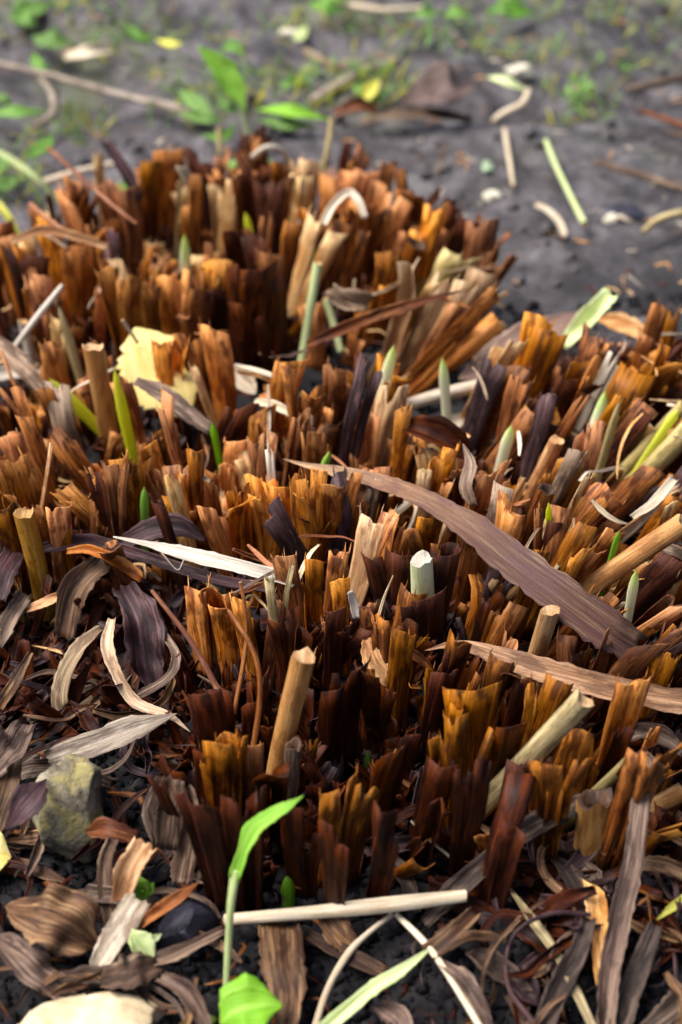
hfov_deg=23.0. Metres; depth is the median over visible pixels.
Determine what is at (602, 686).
leaf strip
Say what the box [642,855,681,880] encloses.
leaf strip
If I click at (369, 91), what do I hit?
weed
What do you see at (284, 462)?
litter bits
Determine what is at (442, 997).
soil crumbs
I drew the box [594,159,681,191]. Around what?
twig
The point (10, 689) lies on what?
leaf strip
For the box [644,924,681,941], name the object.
curled straw
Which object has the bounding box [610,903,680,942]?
curled straw
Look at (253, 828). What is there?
seedling
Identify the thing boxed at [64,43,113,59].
leaf strip
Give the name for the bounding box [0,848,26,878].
leaf strip
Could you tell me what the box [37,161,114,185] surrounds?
straw
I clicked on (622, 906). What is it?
leaf strip
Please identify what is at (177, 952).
leaf strip
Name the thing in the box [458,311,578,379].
fallen leaf
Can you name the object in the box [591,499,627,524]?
dry strand
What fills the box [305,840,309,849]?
leaf strip
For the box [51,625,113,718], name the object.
leaf strip
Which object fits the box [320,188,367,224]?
leaf strip
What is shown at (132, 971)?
fallen leaf
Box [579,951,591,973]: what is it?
curled straw
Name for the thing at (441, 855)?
leaf strip
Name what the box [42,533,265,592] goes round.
leaf strip
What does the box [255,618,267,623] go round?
leaf strip
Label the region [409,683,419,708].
leaf strip
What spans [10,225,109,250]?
leaf strip
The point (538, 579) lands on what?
leaf strip
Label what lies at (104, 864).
leaf strip
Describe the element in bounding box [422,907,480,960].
leaf strip
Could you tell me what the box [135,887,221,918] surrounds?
curled straw
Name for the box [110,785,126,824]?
curled straw
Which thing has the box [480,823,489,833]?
curled straw
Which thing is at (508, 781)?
cut plant
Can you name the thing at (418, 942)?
litter bits
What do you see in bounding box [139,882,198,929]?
leaf strip
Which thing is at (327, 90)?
twig
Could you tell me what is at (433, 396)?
straw
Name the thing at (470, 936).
curled straw
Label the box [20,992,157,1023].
stone
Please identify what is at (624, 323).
leaf strip
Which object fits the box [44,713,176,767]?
fallen leaf
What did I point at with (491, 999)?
curled straw
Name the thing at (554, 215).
leaf strip
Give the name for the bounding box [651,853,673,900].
curled straw
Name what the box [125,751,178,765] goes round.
curled straw
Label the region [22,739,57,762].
curled straw
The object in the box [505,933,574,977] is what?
dead leaf
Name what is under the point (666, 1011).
leaf strip
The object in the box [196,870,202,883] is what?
leaf strip
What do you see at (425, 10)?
weed
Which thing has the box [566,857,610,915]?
leaf strip
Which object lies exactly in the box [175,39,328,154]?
weed
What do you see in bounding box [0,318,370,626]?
cut plant
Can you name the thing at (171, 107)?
twig
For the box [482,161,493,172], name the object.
pebble
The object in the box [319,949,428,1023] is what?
leaf blade
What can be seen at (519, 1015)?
leaf strip
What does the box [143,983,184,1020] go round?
curled straw
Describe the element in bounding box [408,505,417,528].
dry strand
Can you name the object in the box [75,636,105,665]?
leaf strip
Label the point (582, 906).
leaf strip
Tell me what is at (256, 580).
dry strand
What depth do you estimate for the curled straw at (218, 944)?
0.72 m
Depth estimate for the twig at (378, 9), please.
1.55 m
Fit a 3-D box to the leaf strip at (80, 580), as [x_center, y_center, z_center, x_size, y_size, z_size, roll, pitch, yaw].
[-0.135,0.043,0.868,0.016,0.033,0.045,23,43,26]
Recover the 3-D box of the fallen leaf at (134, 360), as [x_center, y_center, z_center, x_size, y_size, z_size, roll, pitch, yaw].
[-0.110,-0.083,1.017,0.052,0.038,0.050,0,38,0]
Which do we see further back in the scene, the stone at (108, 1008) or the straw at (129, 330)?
the straw at (129, 330)
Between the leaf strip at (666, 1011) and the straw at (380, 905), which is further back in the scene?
the straw at (380, 905)
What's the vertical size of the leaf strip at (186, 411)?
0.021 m
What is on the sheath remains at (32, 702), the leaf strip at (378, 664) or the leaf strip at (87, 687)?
the leaf strip at (87, 687)
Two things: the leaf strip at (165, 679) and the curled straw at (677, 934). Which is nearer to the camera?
the curled straw at (677, 934)
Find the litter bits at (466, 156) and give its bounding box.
[41,2,681,289]
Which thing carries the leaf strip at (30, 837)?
on the soil
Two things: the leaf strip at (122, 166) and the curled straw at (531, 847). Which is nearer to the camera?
the curled straw at (531, 847)
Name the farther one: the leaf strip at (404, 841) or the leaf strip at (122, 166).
the leaf strip at (122, 166)
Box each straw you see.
[0,966,11,970]
[0,986,31,1013]
[3,860,33,896]
[4,827,13,839]
[8,847,20,853]
[9,638,65,667]
[9,639,32,678]
[11,623,24,668]
[14,283,64,346]
[18,319,37,368]
[20,819,30,836]
[22,735,77,758]
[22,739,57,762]
[23,593,33,617]
[23,705,94,721]
[24,832,44,876]
[25,669,100,686]
[36,970,108,991]
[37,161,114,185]
[50,970,102,996]
[71,787,148,863]
[92,677,175,719]
[101,740,135,774]
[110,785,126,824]
[113,536,293,586]
[119,745,156,777]
[121,319,138,343]
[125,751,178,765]
[132,985,206,1013]
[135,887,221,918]
[142,714,151,773]
[143,567,162,581]
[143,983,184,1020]
[152,847,186,886]
[161,553,183,569]
[163,682,169,724]
[181,977,197,1023]
[197,674,231,694]
[199,931,243,963]
[222,890,467,925]
[234,363,271,378]
[250,144,290,171]
[254,398,298,420]
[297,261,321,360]
[321,117,333,171]
[322,297,343,352]
[347,590,359,618]
[405,379,476,409]
[436,140,446,174]
[446,827,450,834]
[446,930,507,951]
[451,413,463,426]
[462,980,496,1023]
[464,854,552,865]
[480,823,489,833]
[480,909,537,952]
[481,899,545,993]
[502,127,514,187]
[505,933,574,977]
[505,994,530,1023]
[510,888,595,1023]
[526,840,534,862]
[533,963,555,978]
[533,993,569,1023]
[535,893,551,984]
[536,843,575,910]
[538,958,591,981]
[543,139,586,226]
[545,924,603,970]
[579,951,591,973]
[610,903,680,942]
[620,965,630,1000]
[630,475,678,519]
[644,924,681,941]
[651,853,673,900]
[660,873,681,916]
[663,971,681,1023]
[671,838,681,846]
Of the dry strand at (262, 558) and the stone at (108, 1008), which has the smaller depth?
the stone at (108, 1008)
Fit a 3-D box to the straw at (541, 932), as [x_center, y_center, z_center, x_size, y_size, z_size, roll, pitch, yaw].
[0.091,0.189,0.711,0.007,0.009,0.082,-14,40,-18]
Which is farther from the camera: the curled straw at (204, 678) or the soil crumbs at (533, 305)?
the soil crumbs at (533, 305)
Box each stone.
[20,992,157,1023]
[28,754,103,863]
[156,899,217,957]
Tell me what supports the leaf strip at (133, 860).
on the leaf strip at (90, 890)
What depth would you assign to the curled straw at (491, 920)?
0.72 m
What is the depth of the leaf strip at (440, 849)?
0.75 m
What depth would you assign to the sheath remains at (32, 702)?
0.83 m
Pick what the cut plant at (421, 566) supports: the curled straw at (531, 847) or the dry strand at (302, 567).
the dry strand at (302, 567)
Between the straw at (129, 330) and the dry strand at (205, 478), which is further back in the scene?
the straw at (129, 330)
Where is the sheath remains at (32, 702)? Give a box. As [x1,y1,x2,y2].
[0,212,681,967]
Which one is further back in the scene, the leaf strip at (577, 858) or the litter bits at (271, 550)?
the litter bits at (271, 550)
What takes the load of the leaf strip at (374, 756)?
on the soil
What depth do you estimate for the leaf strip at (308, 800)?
0.78 m
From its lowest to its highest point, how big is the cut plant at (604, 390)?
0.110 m
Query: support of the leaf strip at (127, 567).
on the cut plant at (141, 479)
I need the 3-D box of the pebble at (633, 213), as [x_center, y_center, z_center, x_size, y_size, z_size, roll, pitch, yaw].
[0.215,-0.227,1.280,0.042,0.015,0.020,-5,38,-6]
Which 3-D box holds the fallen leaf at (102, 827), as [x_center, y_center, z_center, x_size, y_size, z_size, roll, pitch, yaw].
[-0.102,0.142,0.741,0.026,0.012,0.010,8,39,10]
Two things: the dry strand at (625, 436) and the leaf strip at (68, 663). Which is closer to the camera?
the leaf strip at (68, 663)
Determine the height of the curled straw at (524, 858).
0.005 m
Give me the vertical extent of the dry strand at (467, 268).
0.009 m
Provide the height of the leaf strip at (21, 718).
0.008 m
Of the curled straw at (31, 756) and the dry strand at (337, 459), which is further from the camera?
the dry strand at (337, 459)
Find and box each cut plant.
[0,121,519,420]
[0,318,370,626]
[147,559,517,920]
[251,348,529,677]
[428,621,681,908]
[460,296,681,752]
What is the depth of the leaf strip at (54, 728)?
0.83 m
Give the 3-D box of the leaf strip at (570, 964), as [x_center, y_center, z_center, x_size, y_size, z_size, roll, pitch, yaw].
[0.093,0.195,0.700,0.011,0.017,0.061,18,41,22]
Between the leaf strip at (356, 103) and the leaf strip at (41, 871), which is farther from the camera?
the leaf strip at (356, 103)
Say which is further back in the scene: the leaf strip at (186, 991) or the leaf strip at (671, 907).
the leaf strip at (671, 907)
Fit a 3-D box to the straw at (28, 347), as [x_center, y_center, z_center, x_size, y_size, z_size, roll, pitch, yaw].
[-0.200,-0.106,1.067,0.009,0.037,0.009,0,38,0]
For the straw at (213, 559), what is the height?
0.009 m
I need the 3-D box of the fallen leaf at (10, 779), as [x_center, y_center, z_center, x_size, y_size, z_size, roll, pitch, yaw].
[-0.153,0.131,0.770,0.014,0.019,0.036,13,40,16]
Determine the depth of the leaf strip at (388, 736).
0.81 m
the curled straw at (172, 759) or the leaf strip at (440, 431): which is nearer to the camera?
the curled straw at (172, 759)
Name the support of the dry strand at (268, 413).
on the cut plant at (141, 479)
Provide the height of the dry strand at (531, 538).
0.010 m
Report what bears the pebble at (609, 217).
on the soil
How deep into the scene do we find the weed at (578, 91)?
1.39 m
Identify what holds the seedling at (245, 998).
on the soil
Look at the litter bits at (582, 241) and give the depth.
1.44 m
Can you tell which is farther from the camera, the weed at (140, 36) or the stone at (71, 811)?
the weed at (140, 36)
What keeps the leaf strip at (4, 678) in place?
on the soil
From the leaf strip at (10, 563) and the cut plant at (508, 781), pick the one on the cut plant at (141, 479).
the leaf strip at (10, 563)
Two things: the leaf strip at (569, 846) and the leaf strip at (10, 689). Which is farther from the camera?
the leaf strip at (10, 689)
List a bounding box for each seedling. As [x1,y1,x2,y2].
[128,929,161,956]
[134,876,154,900]
[210,972,282,1023]
[223,795,303,985]
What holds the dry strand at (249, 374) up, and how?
on the cut plant at (141, 479)
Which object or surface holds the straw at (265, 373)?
on the cut plant at (141, 479)
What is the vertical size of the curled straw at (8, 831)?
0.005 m
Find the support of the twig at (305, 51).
on the soil
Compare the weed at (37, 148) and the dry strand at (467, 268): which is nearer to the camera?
the dry strand at (467, 268)
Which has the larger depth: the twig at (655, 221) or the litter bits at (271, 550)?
the twig at (655, 221)
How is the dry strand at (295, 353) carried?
on the cut plant at (141, 479)
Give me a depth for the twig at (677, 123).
1.37 m
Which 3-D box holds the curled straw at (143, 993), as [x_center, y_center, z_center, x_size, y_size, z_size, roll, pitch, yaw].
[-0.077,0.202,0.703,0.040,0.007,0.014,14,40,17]
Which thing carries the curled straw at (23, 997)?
on the soil crumbs at (442, 997)
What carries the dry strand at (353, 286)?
on the cut plant at (255, 282)
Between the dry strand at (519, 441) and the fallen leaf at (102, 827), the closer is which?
the fallen leaf at (102, 827)
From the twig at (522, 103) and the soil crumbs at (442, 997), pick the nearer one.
the soil crumbs at (442, 997)
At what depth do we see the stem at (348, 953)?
0.71 m
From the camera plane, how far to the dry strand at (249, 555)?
0.87 m
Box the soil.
[0,0,681,1023]
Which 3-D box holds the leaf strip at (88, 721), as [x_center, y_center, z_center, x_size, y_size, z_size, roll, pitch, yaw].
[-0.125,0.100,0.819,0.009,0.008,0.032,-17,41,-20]
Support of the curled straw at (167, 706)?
on the soil
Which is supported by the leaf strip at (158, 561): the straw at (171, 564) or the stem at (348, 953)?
the straw at (171, 564)
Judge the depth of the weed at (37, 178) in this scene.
1.25 m
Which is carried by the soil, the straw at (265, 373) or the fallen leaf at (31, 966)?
the fallen leaf at (31, 966)
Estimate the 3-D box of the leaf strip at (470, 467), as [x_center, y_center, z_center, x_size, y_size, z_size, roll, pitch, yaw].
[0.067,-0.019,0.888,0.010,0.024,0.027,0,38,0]
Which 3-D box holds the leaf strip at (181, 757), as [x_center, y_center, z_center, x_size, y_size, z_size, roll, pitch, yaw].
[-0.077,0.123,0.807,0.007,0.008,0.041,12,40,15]
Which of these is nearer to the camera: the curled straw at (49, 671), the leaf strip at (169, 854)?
the leaf strip at (169, 854)
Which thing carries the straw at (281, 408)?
on the cut plant at (141, 479)
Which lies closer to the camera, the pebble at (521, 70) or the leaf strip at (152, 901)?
the leaf strip at (152, 901)
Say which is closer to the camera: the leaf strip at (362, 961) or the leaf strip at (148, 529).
the leaf strip at (362, 961)
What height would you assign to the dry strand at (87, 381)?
0.015 m
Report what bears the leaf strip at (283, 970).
on the soil
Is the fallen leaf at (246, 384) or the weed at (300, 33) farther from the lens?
the weed at (300, 33)
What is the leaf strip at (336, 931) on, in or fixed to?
on the soil
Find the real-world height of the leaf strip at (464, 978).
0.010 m
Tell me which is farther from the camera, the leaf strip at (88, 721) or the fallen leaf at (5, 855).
the leaf strip at (88, 721)
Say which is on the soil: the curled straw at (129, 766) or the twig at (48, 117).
the twig at (48, 117)
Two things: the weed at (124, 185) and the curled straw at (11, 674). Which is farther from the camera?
the weed at (124, 185)
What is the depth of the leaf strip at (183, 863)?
0.74 m
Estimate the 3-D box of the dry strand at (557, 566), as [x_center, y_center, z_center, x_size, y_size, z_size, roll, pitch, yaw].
[0.112,0.021,0.857,0.006,0.017,0.042,21,42,24]
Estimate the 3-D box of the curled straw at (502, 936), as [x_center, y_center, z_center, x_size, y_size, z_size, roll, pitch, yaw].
[0.071,0.183,0.713,0.008,0.005,0.059,21,43,25]
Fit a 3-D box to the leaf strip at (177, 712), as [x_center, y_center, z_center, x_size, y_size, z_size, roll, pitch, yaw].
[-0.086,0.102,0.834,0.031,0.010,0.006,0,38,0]
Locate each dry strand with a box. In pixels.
[45,235,81,253]
[71,367,113,392]
[183,471,209,481]
[202,435,208,468]
[232,548,271,562]
[232,570,273,594]
[236,370,269,382]
[239,578,269,593]
[247,544,272,566]
[267,384,270,443]
[269,348,308,357]
[298,534,354,541]
[299,544,320,580]
[331,454,346,466]
[352,279,360,314]
[372,257,418,295]
[378,575,393,614]
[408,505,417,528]
[438,293,469,308]
[439,267,495,272]
[472,367,487,399]
[514,522,544,586]
[517,430,521,455]
[554,517,574,568]
[579,465,622,480]
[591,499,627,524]
[617,413,643,479]
[641,355,657,375]
[650,399,678,402]
[661,332,681,335]
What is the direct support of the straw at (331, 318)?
on the soil
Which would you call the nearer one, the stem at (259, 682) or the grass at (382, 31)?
the stem at (259, 682)
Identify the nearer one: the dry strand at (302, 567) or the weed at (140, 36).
the dry strand at (302, 567)
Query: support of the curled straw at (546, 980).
on the soil
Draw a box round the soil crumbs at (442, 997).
[0,539,681,1023]
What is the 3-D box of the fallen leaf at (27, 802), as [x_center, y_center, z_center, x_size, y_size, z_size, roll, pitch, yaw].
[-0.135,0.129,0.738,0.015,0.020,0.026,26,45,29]
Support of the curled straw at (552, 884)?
on the soil
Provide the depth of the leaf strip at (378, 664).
0.80 m
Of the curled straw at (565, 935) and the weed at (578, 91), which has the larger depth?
the weed at (578, 91)
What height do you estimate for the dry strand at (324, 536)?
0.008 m
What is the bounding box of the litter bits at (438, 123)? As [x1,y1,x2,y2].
[0,0,681,255]
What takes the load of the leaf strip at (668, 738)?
on the cut plant at (508, 781)
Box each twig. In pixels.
[0,60,194,112]
[0,243,21,322]
[29,202,62,227]
[30,76,56,130]
[47,146,137,224]
[302,48,343,69]
[308,57,399,103]
[339,1,422,13]
[490,88,530,122]
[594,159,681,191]
[625,73,681,91]
[637,109,681,127]
[641,209,681,234]
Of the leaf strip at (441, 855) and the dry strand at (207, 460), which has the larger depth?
the dry strand at (207, 460)
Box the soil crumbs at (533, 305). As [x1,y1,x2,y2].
[0,289,681,533]
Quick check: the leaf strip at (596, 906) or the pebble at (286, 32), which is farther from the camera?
the pebble at (286, 32)
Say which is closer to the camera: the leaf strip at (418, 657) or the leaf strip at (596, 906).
the leaf strip at (596, 906)
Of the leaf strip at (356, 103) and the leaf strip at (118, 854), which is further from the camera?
the leaf strip at (356, 103)
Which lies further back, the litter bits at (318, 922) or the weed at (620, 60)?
the weed at (620, 60)
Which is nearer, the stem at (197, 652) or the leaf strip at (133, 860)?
the leaf strip at (133, 860)
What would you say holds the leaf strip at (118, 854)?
on the soil
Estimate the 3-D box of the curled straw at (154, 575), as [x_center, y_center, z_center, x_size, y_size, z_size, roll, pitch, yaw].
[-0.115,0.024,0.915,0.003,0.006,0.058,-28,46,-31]
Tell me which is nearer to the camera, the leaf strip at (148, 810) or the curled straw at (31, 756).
the leaf strip at (148, 810)
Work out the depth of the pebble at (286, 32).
1.53 m
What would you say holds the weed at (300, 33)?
on the soil
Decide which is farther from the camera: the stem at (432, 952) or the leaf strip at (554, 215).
the leaf strip at (554, 215)
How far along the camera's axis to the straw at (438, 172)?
1.31 m
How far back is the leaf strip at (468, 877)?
0.74 m
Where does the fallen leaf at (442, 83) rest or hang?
on the soil
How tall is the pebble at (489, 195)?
0.009 m
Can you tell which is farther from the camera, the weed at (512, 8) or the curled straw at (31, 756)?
the weed at (512, 8)
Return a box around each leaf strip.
[0,336,43,391]
[0,366,39,380]
[0,547,23,601]
[0,591,30,648]
[0,651,33,712]
[0,672,9,693]
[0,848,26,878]
[3,834,33,849]
[6,829,37,844]
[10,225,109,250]
[18,712,25,721]
[19,857,72,884]
[21,758,50,779]
[25,593,56,612]
[27,670,131,723]
[39,704,99,741]
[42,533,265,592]
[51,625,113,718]
[53,546,112,639]
[63,965,111,984]
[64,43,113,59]
[66,544,143,581]
[69,700,99,731]
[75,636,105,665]
[79,884,120,904]
[93,846,160,883]
[97,837,118,926]
[99,767,116,788]
[100,138,143,201]
[100,617,190,732]
[110,836,157,906]
[112,580,165,690]
[117,513,206,546]
[131,377,215,435]
[135,631,180,698]
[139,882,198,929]
[142,776,161,847]
[146,899,157,905]
[153,774,184,850]
[153,850,173,868]
[154,925,224,965]
[155,971,211,1023]
[170,784,198,887]
[172,709,188,715]
[178,741,187,764]
[188,646,192,657]
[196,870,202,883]
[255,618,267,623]
[258,920,307,1023]
[263,842,279,861]
[283,459,647,658]
[301,790,317,812]
[303,929,388,976]
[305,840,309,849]
[306,288,470,347]
[319,917,360,952]
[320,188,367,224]
[323,283,375,311]
[333,96,376,117]
[360,637,387,686]
[360,750,385,760]
[361,107,472,124]
[364,835,411,856]
[373,997,413,1023]
[385,734,396,738]
[393,856,420,913]
[396,804,415,823]
[402,415,472,460]
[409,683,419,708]
[410,820,448,856]
[412,649,435,671]
[421,793,592,927]
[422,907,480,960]
[425,640,681,713]
[431,849,481,862]
[439,960,492,1023]
[459,444,477,505]
[465,947,532,991]
[490,896,498,910]
[510,919,583,991]
[512,976,539,1006]
[512,978,539,1023]
[533,202,567,236]
[534,917,596,1023]
[535,840,575,853]
[547,853,586,903]
[554,847,600,879]
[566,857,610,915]
[567,900,587,948]
[582,879,607,985]
[596,751,653,1023]
[598,312,643,338]
[608,921,662,1023]
[631,722,681,756]
[640,984,681,1023]
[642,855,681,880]
[656,894,681,919]
[663,544,681,559]
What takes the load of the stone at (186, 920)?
on the soil
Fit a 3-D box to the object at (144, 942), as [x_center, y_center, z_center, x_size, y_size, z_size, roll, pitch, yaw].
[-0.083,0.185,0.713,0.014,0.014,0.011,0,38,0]
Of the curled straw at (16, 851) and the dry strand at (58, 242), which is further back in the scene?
the dry strand at (58, 242)
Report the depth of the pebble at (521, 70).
1.47 m
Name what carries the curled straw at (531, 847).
on the soil
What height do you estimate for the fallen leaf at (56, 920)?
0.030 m
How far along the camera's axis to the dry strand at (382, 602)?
0.85 m
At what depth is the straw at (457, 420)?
1.03 m
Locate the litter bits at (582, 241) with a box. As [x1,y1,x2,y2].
[0,0,681,291]
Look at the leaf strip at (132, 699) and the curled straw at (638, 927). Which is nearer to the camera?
the curled straw at (638, 927)
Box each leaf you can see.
[0,720,36,777]
[0,759,21,832]
[0,832,11,870]
[0,932,81,999]
[5,778,47,829]
[5,883,99,957]
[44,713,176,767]
[85,816,140,843]
[89,893,150,965]
[100,951,164,990]
[115,327,197,416]
[234,367,256,394]
[401,58,475,106]
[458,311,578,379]
[563,288,617,348]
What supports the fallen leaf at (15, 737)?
on the soil
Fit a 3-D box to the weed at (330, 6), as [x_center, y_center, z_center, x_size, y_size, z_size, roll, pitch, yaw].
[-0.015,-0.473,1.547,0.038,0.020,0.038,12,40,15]
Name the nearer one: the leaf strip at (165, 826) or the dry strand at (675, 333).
the leaf strip at (165, 826)
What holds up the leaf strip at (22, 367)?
on the cut plant at (141, 479)
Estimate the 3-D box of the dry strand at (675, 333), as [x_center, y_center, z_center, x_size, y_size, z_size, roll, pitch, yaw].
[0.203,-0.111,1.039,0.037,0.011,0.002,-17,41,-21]
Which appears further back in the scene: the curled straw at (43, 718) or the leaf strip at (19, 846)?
the curled straw at (43, 718)
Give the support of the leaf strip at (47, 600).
on the sheath remains at (32, 702)
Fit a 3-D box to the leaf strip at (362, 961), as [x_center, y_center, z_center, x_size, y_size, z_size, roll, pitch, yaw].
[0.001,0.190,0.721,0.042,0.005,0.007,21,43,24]
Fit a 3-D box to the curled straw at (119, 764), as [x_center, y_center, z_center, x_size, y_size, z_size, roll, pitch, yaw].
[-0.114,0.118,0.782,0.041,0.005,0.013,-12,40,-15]
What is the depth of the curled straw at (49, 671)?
0.85 m
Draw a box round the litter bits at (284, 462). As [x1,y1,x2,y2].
[0,256,681,660]
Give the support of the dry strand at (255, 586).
on the cut plant at (229, 780)
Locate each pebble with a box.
[279,28,295,36]
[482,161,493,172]
[482,190,501,201]
[505,63,534,77]
[596,204,648,223]
[603,213,617,222]
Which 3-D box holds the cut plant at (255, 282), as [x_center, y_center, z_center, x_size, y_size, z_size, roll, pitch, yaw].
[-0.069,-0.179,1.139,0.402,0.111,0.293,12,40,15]
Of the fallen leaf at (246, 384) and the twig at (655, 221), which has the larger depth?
the twig at (655, 221)
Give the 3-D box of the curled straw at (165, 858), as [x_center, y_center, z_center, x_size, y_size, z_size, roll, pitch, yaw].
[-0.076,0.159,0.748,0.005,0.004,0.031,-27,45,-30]
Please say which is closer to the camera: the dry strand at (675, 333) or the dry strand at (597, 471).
the dry strand at (597, 471)
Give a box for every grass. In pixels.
[0,0,681,213]
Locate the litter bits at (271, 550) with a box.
[1,254,679,672]
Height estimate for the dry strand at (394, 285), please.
0.008 m
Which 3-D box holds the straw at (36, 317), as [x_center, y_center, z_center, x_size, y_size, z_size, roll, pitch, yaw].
[-0.188,-0.122,1.041,0.040,0.033,0.005,-26,45,-29]
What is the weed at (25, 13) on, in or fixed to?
on the soil
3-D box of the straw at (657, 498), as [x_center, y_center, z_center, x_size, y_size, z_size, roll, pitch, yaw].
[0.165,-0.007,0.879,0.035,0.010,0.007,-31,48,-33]
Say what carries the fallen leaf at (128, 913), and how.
on the soil
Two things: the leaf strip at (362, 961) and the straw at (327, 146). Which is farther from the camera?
the straw at (327, 146)
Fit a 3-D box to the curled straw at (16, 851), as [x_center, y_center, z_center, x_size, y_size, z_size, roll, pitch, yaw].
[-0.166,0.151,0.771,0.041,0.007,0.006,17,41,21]
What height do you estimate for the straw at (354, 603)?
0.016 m
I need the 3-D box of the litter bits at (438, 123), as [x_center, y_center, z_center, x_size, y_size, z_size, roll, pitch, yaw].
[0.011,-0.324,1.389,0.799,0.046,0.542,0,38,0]
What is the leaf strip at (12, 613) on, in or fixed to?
on the sheath remains at (32, 702)
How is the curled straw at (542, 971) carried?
on the soil
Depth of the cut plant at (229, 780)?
0.76 m
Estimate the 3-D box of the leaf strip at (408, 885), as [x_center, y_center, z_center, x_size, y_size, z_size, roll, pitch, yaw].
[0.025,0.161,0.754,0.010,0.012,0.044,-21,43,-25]
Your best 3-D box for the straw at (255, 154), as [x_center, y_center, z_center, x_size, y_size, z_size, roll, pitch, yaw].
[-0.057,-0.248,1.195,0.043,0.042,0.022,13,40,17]
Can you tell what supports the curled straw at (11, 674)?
on the soil
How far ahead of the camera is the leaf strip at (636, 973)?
0.71 m
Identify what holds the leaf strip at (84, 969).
on the soil
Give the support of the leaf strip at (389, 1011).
on the soil
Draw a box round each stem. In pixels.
[150,589,219,688]
[227,609,262,745]
[233,581,248,713]
[313,913,392,1023]
[394,913,481,1023]
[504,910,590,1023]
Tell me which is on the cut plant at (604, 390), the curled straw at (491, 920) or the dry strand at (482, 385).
the dry strand at (482, 385)
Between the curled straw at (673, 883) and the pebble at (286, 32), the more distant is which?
the pebble at (286, 32)
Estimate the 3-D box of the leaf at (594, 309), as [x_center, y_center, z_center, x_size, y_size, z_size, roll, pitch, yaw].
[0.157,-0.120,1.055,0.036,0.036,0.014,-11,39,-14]
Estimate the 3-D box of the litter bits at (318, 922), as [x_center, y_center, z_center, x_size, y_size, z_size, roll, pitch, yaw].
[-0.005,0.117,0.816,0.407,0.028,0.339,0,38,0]
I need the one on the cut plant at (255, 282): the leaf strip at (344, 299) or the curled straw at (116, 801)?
the leaf strip at (344, 299)
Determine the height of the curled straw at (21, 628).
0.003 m
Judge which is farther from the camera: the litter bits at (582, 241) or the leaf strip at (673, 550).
the litter bits at (582, 241)
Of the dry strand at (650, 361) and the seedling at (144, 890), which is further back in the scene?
the dry strand at (650, 361)
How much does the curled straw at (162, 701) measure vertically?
0.009 m
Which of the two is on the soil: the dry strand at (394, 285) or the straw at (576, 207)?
the straw at (576, 207)
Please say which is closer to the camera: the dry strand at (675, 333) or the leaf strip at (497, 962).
the leaf strip at (497, 962)
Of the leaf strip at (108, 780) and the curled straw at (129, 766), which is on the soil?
the leaf strip at (108, 780)
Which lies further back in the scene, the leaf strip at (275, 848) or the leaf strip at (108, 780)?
the leaf strip at (108, 780)
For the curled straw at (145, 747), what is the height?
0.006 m
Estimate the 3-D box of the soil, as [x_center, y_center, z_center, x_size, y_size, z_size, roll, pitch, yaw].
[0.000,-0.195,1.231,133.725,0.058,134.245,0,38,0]
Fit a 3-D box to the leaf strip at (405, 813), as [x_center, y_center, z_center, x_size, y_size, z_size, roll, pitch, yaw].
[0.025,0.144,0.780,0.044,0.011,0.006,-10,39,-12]
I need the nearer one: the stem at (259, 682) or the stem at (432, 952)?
the stem at (432, 952)
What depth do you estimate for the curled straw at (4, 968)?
0.70 m
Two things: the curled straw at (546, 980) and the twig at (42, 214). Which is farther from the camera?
the twig at (42, 214)
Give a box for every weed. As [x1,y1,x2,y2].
[0,93,53,190]
[0,150,58,234]
[8,0,74,69]
[117,159,273,191]
[125,23,181,47]
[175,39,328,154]
[280,26,307,89]
[308,0,348,13]
[351,79,387,103]
[411,3,469,47]
[486,0,535,17]
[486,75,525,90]
[566,69,593,111]
[616,55,632,71]
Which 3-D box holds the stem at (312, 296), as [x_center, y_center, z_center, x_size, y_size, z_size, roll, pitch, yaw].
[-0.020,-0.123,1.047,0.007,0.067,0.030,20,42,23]
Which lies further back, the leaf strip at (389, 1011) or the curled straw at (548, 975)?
the curled straw at (548, 975)
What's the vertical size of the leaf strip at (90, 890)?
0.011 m
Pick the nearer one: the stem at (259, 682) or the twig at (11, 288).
the stem at (259, 682)
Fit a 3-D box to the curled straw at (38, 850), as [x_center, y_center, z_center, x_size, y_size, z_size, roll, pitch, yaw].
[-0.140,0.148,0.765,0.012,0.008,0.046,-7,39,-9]
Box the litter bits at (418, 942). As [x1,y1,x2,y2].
[6,564,677,1023]
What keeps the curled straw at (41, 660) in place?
on the sheath remains at (32, 702)
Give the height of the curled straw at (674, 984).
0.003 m
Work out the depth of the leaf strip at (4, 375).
1.06 m
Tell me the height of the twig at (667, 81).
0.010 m
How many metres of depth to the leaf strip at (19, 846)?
0.77 m
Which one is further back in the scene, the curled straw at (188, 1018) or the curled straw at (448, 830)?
the curled straw at (448, 830)
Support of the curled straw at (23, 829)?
on the soil
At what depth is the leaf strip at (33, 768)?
0.80 m
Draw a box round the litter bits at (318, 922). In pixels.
[0,590,670,1023]

